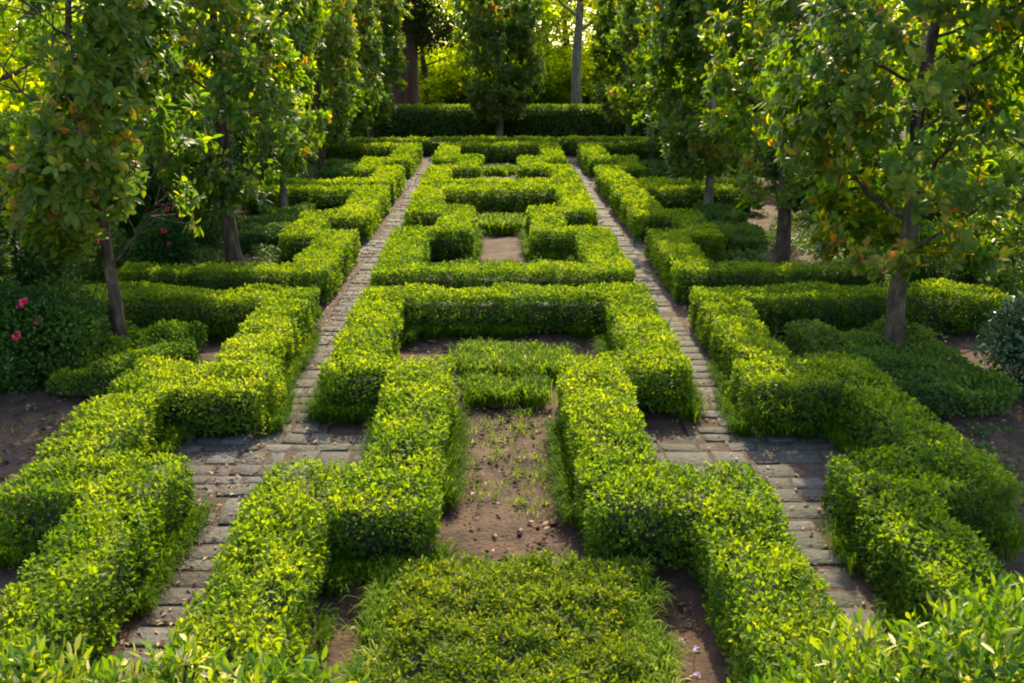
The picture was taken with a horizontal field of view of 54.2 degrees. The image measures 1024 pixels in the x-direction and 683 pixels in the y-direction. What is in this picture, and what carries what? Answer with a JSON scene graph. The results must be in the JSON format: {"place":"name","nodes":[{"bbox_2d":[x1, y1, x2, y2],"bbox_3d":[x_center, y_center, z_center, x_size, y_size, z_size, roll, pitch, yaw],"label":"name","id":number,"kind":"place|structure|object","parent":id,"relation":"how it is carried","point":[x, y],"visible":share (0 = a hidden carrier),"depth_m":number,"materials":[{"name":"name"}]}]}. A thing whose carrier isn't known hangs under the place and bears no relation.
{"place":"outdoors","nodes":[
{"label":"outdoors","id":0,"kind":"place"},
{"bbox_2d":[82,156,432,682],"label":"path","id":1,"kind":"structure","parent":0,"point":[251,464],"depth_m":10.35,"materials":[{"name":"stone"}]},
{"bbox_2d":[101,165,902,681],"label":"leaf litter","id":2,"kind":"object","parent":1,"relation":"on","point":[349,439],"visible":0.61,"depth_m":10.46,"materials":[{"name":"brown plant"}]},
{"bbox_2d":[483,163,516,175],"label":"mondo grass","id":3,"kind":"structure","parent":0,"point":[498,169],"depth_m":32.95,"materials":[{"name":"green plant"}]},
{"bbox_2d":[450,210,560,277],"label":"mondo grass","id":4,"kind":"structure","parent":0,"point":[494,223],"depth_m":22.64,"materials":[{"name":"green plant"}]},
{"bbox_2d":[0,61,1023,682],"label":"ground","id":5,"kind":"structure","parent":0,"point":[710,665],"depth_m":10.27,"materials":[{"name":"soil"}]},
{"bbox_2d":[0,234,14,293],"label":"dark shrub","id":6,"kind":"object","parent":5,"relation":"on","point":[5,265],"visible":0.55,"depth_m":13.54,"materials":[{"name":"green plant"}]},
{"bbox_2d":[0,0,22,138],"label":"woodland tree","id":7,"kind":"object","parent":5,"relation":"on","point":[9,4],"visible":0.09,"depth_m":35.76,"materials":[{"name":"green plant"}]},
{"bbox_2d":[0,0,56,118],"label":"woodland tree","id":8,"kind":"object","parent":5,"relation":"on","point":[13,41],"visible":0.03,"depth_m":55.10,"materials":[{"name":"green plant"}]},
{"bbox_2d":[0,173,77,288],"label":"dark shrub","id":9,"kind":"object","parent":5,"relation":"on","point":[40,269],"visible":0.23,"depth_m":14.96,"materials":[{"name":"green plant"}]},
{"bbox_2d":[0,0,78,98],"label":"woodland tree","id":10,"kind":"object","parent":5,"relation":"on","point":[15,29],"visible":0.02,"depth_m":42.99,"materials":[{"name":"green plant"}]},
{"bbox_2d":[0,0,83,142],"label":"woodland tree","id":11,"kind":"object","parent":5,"relation":"on","point":[36,84],"visible":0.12,"depth_m":24.71,"materials":[{"name":"green plant"}]},
{"bbox_2d":[0,272,112,394],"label":"rose bush","id":12,"kind":"object","parent":5,"relation":"on","point":[45,317],"visible":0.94,"depth_m":12.50,"materials":[{"name":"green plant"}]},
{"bbox_2d":[0,0,156,99],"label":"woodland tree","id":13,"kind":"object","parent":5,"relation":"on","point":[8,33],"visible":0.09,"depth_m":31.05,"materials":[{"name":"green plant"}]},
{"bbox_2d":[0,103,180,244],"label":"dark shrub","id":14,"kind":"object","parent":5,"relation":"on","point":[7,117],"visible":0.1,"depth_m":20.04,"materials":[{"name":"green plant"}]},
{"bbox_2d":[0,0,222,349],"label":"magnolia tree","id":15,"kind":"object","parent":5,"relation":"on","point":[90,65],"visible":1,"depth_m":12.23,"materials":[{"name":"green plant"}]},
{"bbox_2d":[45,318,208,396],"bbox_3d":[-5.020,0.189,13.050,1.749,0.492,2.290,0,17,-1],"label":"hedge","id":16,"kind":"object","parent":5,"relation":"on","point":[110,361],"visible":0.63,"depth_m":12.79,"materials":[{"name":"green plant"}]},
{"bbox_2d":[74,209,201,283],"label":"rose bush","id":17,"kind":"object","parent":5,"relation":"on","point":[159,241],"visible":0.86,"depth_m":18.13,"materials":[{"name":"green plant"}]},
{"bbox_2d":[55,1,232,104],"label":"woodland tree","id":18,"kind":"object","parent":5,"relation":"on","point":[200,68],"visible":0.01,"depth_m":41.39,"materials":[{"name":"green plant"}]},
{"bbox_2d":[0,280,323,682],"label":"clipped hedge","id":19,"kind":"object","parent":5,"relation":"on","point":[105,501],"visible":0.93,"depth_m":8.88,"materials":[{"name":"green plant"}]},
{"bbox_2d":[0,326,330,682],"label":"fringe grass","id":20,"kind":"structure","parent":5,"relation":"on","point":[174,548],"depth_m":8.63,"materials":[{"name":"green plant"}]},
{"bbox_2d":[108,174,222,245],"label":"rose bush","id":21,"kind":"object","parent":5,"relation":"on","point":[206,226],"visible":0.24,"depth_m":20.72,"materials":[{"name":"green plant"}]},
{"bbox_2d":[112,105,242,189],"bbox_3d":[-8.710,-4.537,25.024,3.694,2.814,4.093,-8,18,-24],"label":"dark shrub","id":22,"kind":"object","parent":5,"relation":"on","point":[199,123],"visible":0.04,"depth_m":24.17,"materials":[{"name":"green plant"}]},
{"bbox_2d":[0,626,371,682],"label":"foreground bush","id":23,"kind":"object","parent":5,"relation":"on","point":[19,664],"visible":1,"depth_m":5.29,"materials":[{"name":"green plant"}]},
{"bbox_2d":[6,153,388,329],"bbox_3d":[-6.862,-3.277,25.048,6.255,0.419,26.317,0,17,-1],"label":"ground cover","id":24,"kind":"object","parent":5,"relation":"on","point":[217,256],"visible":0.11,"depth_m":20.04,"materials":[{"name":"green plant"}]},
{"bbox_2d":[151,84,265,176],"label":"dark shrub","id":25,"kind":"object","parent":5,"relation":"on","point":[241,143],"visible":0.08,"depth_m":29.39,"materials":[{"name":"green plant"}]},
{"bbox_2d":[192,57,225,90],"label":"woodland shrub","id":26,"kind":"object","parent":5,"relation":"on","point":[205,70],"visible":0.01,"depth_m":55.26,"materials":[{"name":"green plant"}]},
{"bbox_2d":[125,0,311,264],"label":"magnolia tree","id":27,"kind":"object","parent":5,"relation":"on","point":[223,184],"visible":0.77,"depth_m":17.85,"materials":[{"name":"green plant"}]},
{"bbox_2d":[193,0,279,61],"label":"woodland tree","id":28,"kind":"object","parent":5,"relation":"on","point":[219,19],"depth_m":56.58,"materials":[{"name":"green plant"}]},
{"bbox_2d":[116,183,391,304],"bbox_3d":[-4.931,-2.335,21.079,3.896,0.749,10.309,0,17,-1],"label":"clipped hedge","id":29,"kind":"object","parent":5,"relation":"on","point":[319,243],"visible":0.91,"depth_m":18.48,"materials":[{"name":"green plant"}]},
{"bbox_2d":[203,82,313,156],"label":"dark shrub","id":30,"kind":"object","parent":5,"relation":"on","point":[305,105],"visible":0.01,"depth_m":34.89,"materials":[{"name":"green plant"}]},
{"bbox_2d":[208,0,331,206],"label":"magnolia tree","id":31,"kind":"object","parent":5,"relation":"on","point":[303,29],"visible":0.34,"depth_m":23.54,"materials":[{"name":"green plant"}]},
{"bbox_2d":[236,202,316,250],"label":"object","id":32,"kind":"object","parent":5,"relation":"on","point":[266,228],"visible":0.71,"depth_m":21.29,"materials":[{"name":"green plant"}]},
{"bbox_2d":[294,76,327,108],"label":"dark shrub","id":33,"kind":"object","parent":5,"relation":"on","point":[320,99],"depth_m":39.36,"materials":[{"name":"green plant"}]},
{"bbox_2d":[273,0,363,176],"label":"magnolia tree","id":34,"kind":"object","parent":5,"relation":"on","point":[338,32],"visible":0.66,"depth_m":29.91,"materials":[{"name":"green plant"}]},
{"bbox_2d":[313,158,360,185],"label":"ground cover","id":35,"kind":"object","parent":5,"relation":"on","point":[334,168],"visible":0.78,"depth_m":30.86,"materials":[{"name":"green plant"}]},
{"bbox_2d":[253,141,422,203],"bbox_3d":[-5.102,-5.501,31.716,3.956,0.815,10.958,0,17,-1],"label":"clipped hedge","id":36,"kind":"object","parent":5,"relation":"on","point":[372,167],"visible":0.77,"depth_m":31.37,"materials":[{"name":"green plant"}]},
{"bbox_2d":[303,0,388,150],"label":"magnolia tree","id":37,"kind":"object","parent":5,"relation":"on","point":[366,23],"visible":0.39,"depth_m":35.20,"materials":[{"name":"green plant"}]},
{"bbox_2d":[352,62,391,102],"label":"woodland shrub","id":38,"kind":"object","parent":5,"relation":"on","point":[388,88],"visible":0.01,"depth_m":59.57,"materials":[{"name":"green plant"}]},
{"bbox_2d":[336,0,413,141],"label":"magnolia tree","id":39,"kind":"object","parent":5,"relation":"on","point":[392,51],"visible":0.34,"depth_m":41.26,"materials":[{"name":"green plant"}]},
{"bbox_2d":[369,0,457,109],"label":"tree","id":40,"kind":"object","parent":5,"relation":"on","point":[423,23],"visible":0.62,"depth_m":48.83,"materials":[{"name":"brown plant"}]},
{"bbox_2d":[389,0,473,109],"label":"woodland tree","id":41,"kind":"object","parent":5,"relation":"on","point":[426,95],"visible":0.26,"depth_m":61.11,"materials":[{"name":"green plant"}]},
{"bbox_2d":[418,45,458,94],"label":"woodland shrub","id":42,"kind":"object","parent":5,"relation":"on","point":[433,57],"visible":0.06,"depth_m":73.57,"materials":[{"name":"green plant"}]},
{"bbox_2d":[418,59,464,108],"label":"woodland shrub","id":43,"kind":"object","parent":5,"relation":"on","point":[434,66],"visible":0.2,"depth_m":62.94,"materials":[{"name":"green plant"}]},
{"bbox_2d":[427,0,480,104],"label":"woodland tree","id":44,"kind":"object","parent":5,"relation":"on","point":[455,44],"visible":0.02,"depth_m":63.05,"materials":[{"name":"green plant"}]},
{"bbox_2d":[443,67,484,104],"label":"woodland shrub","id":45,"kind":"object","parent":5,"relation":"on","point":[464,97],"visible":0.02,"depth_m":64.04,"materials":[{"name":"green plant"}]},
{"bbox_2d":[362,202,599,301],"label":"fringe grass","id":46,"kind":"structure","parent":5,"relation":"on","point":[524,245],"depth_m":20.20,"materials":[{"name":"green plant"}]},
{"bbox_2d":[433,3,535,62],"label":"woodland tree","id":47,"kind":"object","parent":5,"relation":"on","point":[441,54],"visible":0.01,"depth_m":68.68,"materials":[{"name":"green plant"}]},
{"bbox_2d":[347,103,649,136],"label":"tall hedge","id":48,"kind":"object","parent":5,"relation":"on","point":[438,119],"visible":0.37,"depth_m":46.55,"materials":[{"name":"green plant"}]},
{"bbox_2d":[453,0,546,140],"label":"magnolia tree","id":49,"kind":"object","parent":5,"relation":"on","point":[493,93],"visible":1,"depth_m":43.11,"materials":[{"name":"green plant"}]},
{"bbox_2d":[301,134,700,155],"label":"clipped hedge","id":50,"kind":"object","parent":5,"relation":"on","point":[569,148],"visible":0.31,"depth_m":38.35,"materials":[{"name":"green plant"}]},
{"bbox_2d":[420,139,583,193],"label":"clipped hedge","id":51,"kind":"object","parent":5,"relation":"on","point":[459,163],"visible":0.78,"depth_m":31.04,"materials":[{"name":"green plant"}]},
{"bbox_2d":[368,181,636,301],"bbox_3d":[-0.217,-2.370,21.195,4.452,0.750,10.595,0,17,-1],"label":"clipped hedge","id":52,"kind":"object","parent":5,"relation":"on","point":[411,252],"visible":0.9,"depth_m":19.62,"materials":[{"name":"green plant"}]},
{"bbox_2d":[0,253,1013,524],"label":"weed grass","id":53,"kind":"structure","parent":5,"relation":"on","point":[520,425],"depth_m":10.33,"materials":[{"name":"green plant"}]},
{"bbox_2d":[325,551,696,682],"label":"grass","id":54,"kind":"structure","parent":5,"relation":"on","point":[660,663],"depth_m":7.13,"materials":[{"name":"green plant"}]},
{"bbox_2d":[373,545,649,682],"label":"ground cover","id":55,"kind":"object","parent":5,"relation":"on","point":[464,629],"visible":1,"depth_m":6.89,"materials":[{"name":"plant"}]},
{"bbox_2d":[0,336,1023,673],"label":"soil clods","id":56,"kind":"object","parent":5,"relation":"on","point":[552,524],"visible":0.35,"depth_m":10.58,"materials":[{"name":"brown soil"}]},
{"bbox_2d":[0,332,1023,497],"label":"ground cover","id":57,"kind":"object","parent":5,"relation":"on","point":[983,429],"visible":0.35,"depth_m":10.98,"materials":[{"name":"green plant"}]},
{"bbox_2d":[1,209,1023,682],"bbox_3d":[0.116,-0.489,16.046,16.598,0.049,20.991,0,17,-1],"label":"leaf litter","id":58,"kind":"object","parent":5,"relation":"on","point":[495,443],"visible":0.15,"depth_m":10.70,"materials":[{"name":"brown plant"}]},
{"bbox_2d":[446,336,582,410],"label":"mondo grass","id":59,"kind":"structure","parent":5,"relation":"on","point":[481,364],"depth_m":12.76,"materials":[{"name":"green plant"}]},
{"bbox_2d":[444,0,586,103],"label":"woodland tree","id":60,"kind":"object","parent":5,"relation":"on","point":[556,66],"visible":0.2,"depth_m":57.87,"materials":[{"name":"green plant"}]},
{"bbox_2d":[159,280,886,682],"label":"clipped hedge","id":61,"kind":"object","parent":5,"relation":"on","point":[263,594],"visible":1,"depth_m":8.26,"materials":[{"name":"green plant"}]},
{"bbox_2d":[472,41,585,109],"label":"woodland shrub","id":62,"kind":"object","parent":5,"relation":"on","point":[559,99],"visible":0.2,"depth_m":59.81,"materials":[{"name":"green plant"}]},
{"bbox_2d":[240,321,819,682],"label":"fringe grass","id":63,"kind":"structure","parent":5,"relation":"on","point":[338,573],"depth_m":10.16,"materials":[{"name":"green plant"}]},
{"bbox_2d":[476,0,603,79],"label":"woodland tree","id":64,"kind":"object","parent":5,"relation":"on","point":[547,41],"visible":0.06,"depth_m":61.87,"materials":[{"name":"green plant"}]},
{"bbox_2d":[539,1,602,98],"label":"woodland tree","id":65,"kind":"object","parent":5,"relation":"on","point":[569,16],"visible":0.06,"depth_m":64.41,"materials":[{"name":"green plant"}]},
{"bbox_2d":[531,0,611,109],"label":"woodland tree","id":66,"kind":"object","parent":5,"relation":"on","point":[578,14],"visible":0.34,"depth_m":48.96,"materials":[{"name":"grey plant"}]},
{"bbox_2d":[562,4,595,48],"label":"woodland tree","id":67,"kind":"object","parent":5,"relation":"on","point":[587,31],"visible":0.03,"depth_m":68.84,"materials":[{"name":"green plant"}]},
{"bbox_2d":[546,44,616,104],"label":"woodland shrub","id":68,"kind":"object","parent":5,"relation":"on","point":[587,100],"visible":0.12,"depth_m":61.53,"materials":[{"name":"green plant"}]},
{"bbox_2d":[558,1,642,109],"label":"woodland tree","id":69,"kind":"object","parent":5,"relation":"on","point":[618,75],"visible":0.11,"depth_m":58.66,"materials":[{"name":"green plant"}]},
{"bbox_2d":[582,0,650,137],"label":"magnolia tree","id":70,"kind":"object","parent":5,"relation":"on","point":[607,22],"visible":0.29,"depth_m":42.07,"materials":[{"name":"green plant"}]},
{"bbox_2d":[605,0,697,159],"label":"magnolia tree","id":71,"kind":"object","parent":5,"relation":"on","point":[626,18],"visible":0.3,"depth_m":35.52,"materials":[{"name":"green plant"}]},
{"bbox_2d":[576,141,746,202],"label":"clipped hedge","id":72,"kind":"object","parent":5,"relation":"on","point":[598,159],"visible":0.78,"depth_m":31.29,"materials":[{"name":"green plant"}]},
{"bbox_2d":[639,158,683,184],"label":"hedge","id":73,"kind":"object","parent":5,"relation":"on","point":[659,168],"visible":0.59,"depth_m":31.01,"materials":[{"name":"green plant"}]},
{"bbox_2d":[625,0,734,179],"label":"magnolia tree","id":74,"kind":"object","parent":5,"relation":"on","point":[681,104],"visible":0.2,"depth_m":30.56,"materials":[{"name":"green plant"}]},
{"bbox_2d":[693,645,699,664],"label":"lilac flower","id":75,"kind":"object","parent":5,"relation":"on","point":[696,648],"visible":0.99,"depth_m":6.92,"materials":[{"name":"purple plant"}]},
{"bbox_2d":[693,671,700,682],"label":"lilac flower","id":76,"kind":"object","parent":5,"relation":"on","point":[696,674],"visible":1,"depth_m":6.62,"materials":[{"name":"purple plant"}]},
{"bbox_2d":[632,0,773,208],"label":"magnolia tree","id":77,"kind":"object","parent":5,"relation":"on","point":[688,48],"visible":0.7,"depth_m":23.58,"materials":[{"name":"green plant"}]},
{"bbox_2d":[692,202,747,224],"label":"hedge","id":78,"kind":"object","parent":5,"relation":"on","point":[726,212],"visible":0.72,"depth_m":23.04,"materials":[{"name":"green plant"}]},
{"bbox_2d":[693,86,776,158],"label":"dark shrub","id":79,"kind":"object","parent":5,"relation":"on","point":[758,99],"visible":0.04,"depth_m":34.27,"materials":[{"name":"green plant"}]},
{"bbox_2d":[711,218,769,254],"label":"hedge","id":80,"kind":"object","parent":5,"relation":"on","point":[739,236],"visible":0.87,"depth_m":20.59,"materials":[{"name":"green plant"}]},
{"bbox_2d":[609,181,889,303],"bbox_3d":[4.497,-2.383,21.212,3.906,0.765,10.311,0,17,-1],"label":"clipped hedge","id":81,"kind":"object","parent":5,"relation":"on","point":[684,244],"visible":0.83,"depth_m":18.93,"materials":[{"name":"green plant"}]},
{"bbox_2d":[728,64,775,89],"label":"woodland shrub","id":82,"kind":"object","parent":5,"relation":"on","point":[759,79],"depth_m":55.99,"materials":[{"name":"green plant"}]},
{"bbox_2d":[694,0,890,265],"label":"magnolia tree","id":83,"kind":"object","parent":5,"relation":"on","point":[789,193],"visible":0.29,"depth_m":18.24,"materials":[{"name":"green plant"}]},
{"bbox_2d":[749,105,845,181],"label":"dark shrub","id":84,"kind":"object","parent":5,"relation":"on","point":[770,158],"visible":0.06,"depth_m":29.19,"materials":[{"name":"green plant"}]},
{"bbox_2d":[736,2,911,104],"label":"woodland tree","id":85,"kind":"object","parent":5,"relation":"on","point":[897,12],"visible":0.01,"depth_m":41.11,"materials":[{"name":"green plant"}]},
{"bbox_2d":[645,156,1020,394],"bbox_3d":[6.024,-3.256,24.914,5.808,0.447,26.896,0,17,-1],"label":"ground cover","id":86,"kind":"object","parent":5,"relation":"on","point":[753,255],"visible":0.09,"depth_m":20.64,"materials":[{"name":"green plant"}]},
{"bbox_2d":[687,278,1023,682],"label":"clipped hedge","id":87,"kind":"object","parent":5,"relation":"on","point":[917,501],"visible":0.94,"depth_m":9.91,"materials":[{"name":"green plant"}]},
{"bbox_2d":[700,324,1023,681],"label":"fringe grass","id":88,"kind":"structure","parent":5,"relation":"on","point":[734,418],"depth_m":10.20,"materials":[{"name":"green plant"}]},
{"bbox_2d":[828,128,896,212],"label":"dark shrub","id":89,"kind":"object","parent":5,"relation":"on","point":[891,144],"visible":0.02,"depth_m":23.25,"materials":[{"name":"green plant"}]},
{"bbox_2d":[726,567,1023,682],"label":"foreground bush","id":90,"kind":"object","parent":5,"relation":"on","point":[963,647],"visible":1,"depth_m":5.27,"materials":[{"name":"green plant"}]},
{"bbox_2d":[753,0,1023,352],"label":"magnolia tree","id":91,"kind":"object","parent":5,"relation":"on","point":[962,70],"visible":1,"depth_m":12.30,"materials":[{"name":"green plant"}]},
{"bbox_2d":[862,0,943,76],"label":"woodland tree","id":92,"kind":"object","parent":5,"relation":"on","point":[899,14],"visible":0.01,"depth_m":58.51,"materials":[{"name":"green plant"}]},
{"bbox_2d":[784,315,1022,420],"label":"hedge","id":93,"kind":"object","parent":5,"relation":"on","point":[923,375],"visible":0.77,"depth_m":12.26,"materials":[{"name":"green plant"}]},
{"bbox_2d":[789,0,1023,140],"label":"woodland tree","id":94,"kind":"object","parent":5,"relation":"on","point":[922,41],"visible":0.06,"depth_m":33.53,"materials":[{"name":"green plant"}]},
{"bbox_2d":[876,190,999,268],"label":"dark shrub","id":95,"kind":"object","parent":5,"relation":"on","point":[930,217],"visible":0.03,"depth_m":19.05,"materials":[{"name":"green plant"}]},
{"bbox_2d":[874,134,1023,253],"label":"yellow shrub","id":96,"kind":"object","parent":5,"relation":"on","point":[992,169],"visible":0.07,"depth_m":19.40,"materials":[{"name":"green plant"}]},
{"bbox_2d":[885,0,1021,126],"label":"woodland tree","id":97,"kind":"object","parent":5,"relation":"on","point":[941,30],"visible":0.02,"depth_m":44.43,"materials":[{"name":"green plant"}]},
{"bbox_2d":[908,219,1005,291],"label":"dark shrub","id":98,"kind":"object","parent":5,"relation":"on","point":[924,274],"visible":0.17,"depth_m":16.67,"materials":[{"name":"green plant"}]},
{"bbox_2d":[924,0,1023,175],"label":"woodland tree","id":99,"kind":"object","parent":5,"relation":"on","point":[1017,148],"visible":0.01,"depth_m":26.95,"materials":[{"name":"green plant"}]},
{"bbox_2d":[960,179,1023,303],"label":"yellow shrub","id":100,"kind":"object","parent":5,"relation":"on","point":[1011,221],"visible":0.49,"depth_m":15.59,"materials":[{"name":"green plant"}]},
{"bbox_2d":[969,291,1023,378],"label":"silver shrub","id":101,"kind":"object","parent":5,"relation":"on","point":[1003,340],"visible":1,"depth_m":12.60,"materials":[{"name":"green plant"}]},
{"bbox_2d":[2,96,1023,132],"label":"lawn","id":102,"kind":"structure","parent":0,"point":[888,125],"depth_m":51.15,"materials":[{"name":"green plant"}]},
{"bbox_2d":[10,0,1021,56],"label":"sky","id":103,"kind":"structure","parent":0,"point":[444,0],"materials":[{"name":"white"}]},
{"bbox_2d":[566,156,934,680],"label":"path","id":104,"kind":"structure","parent":0,"point":[805,452],"depth_m":10.43,"materials":[{"name":"stone"}]}
]}

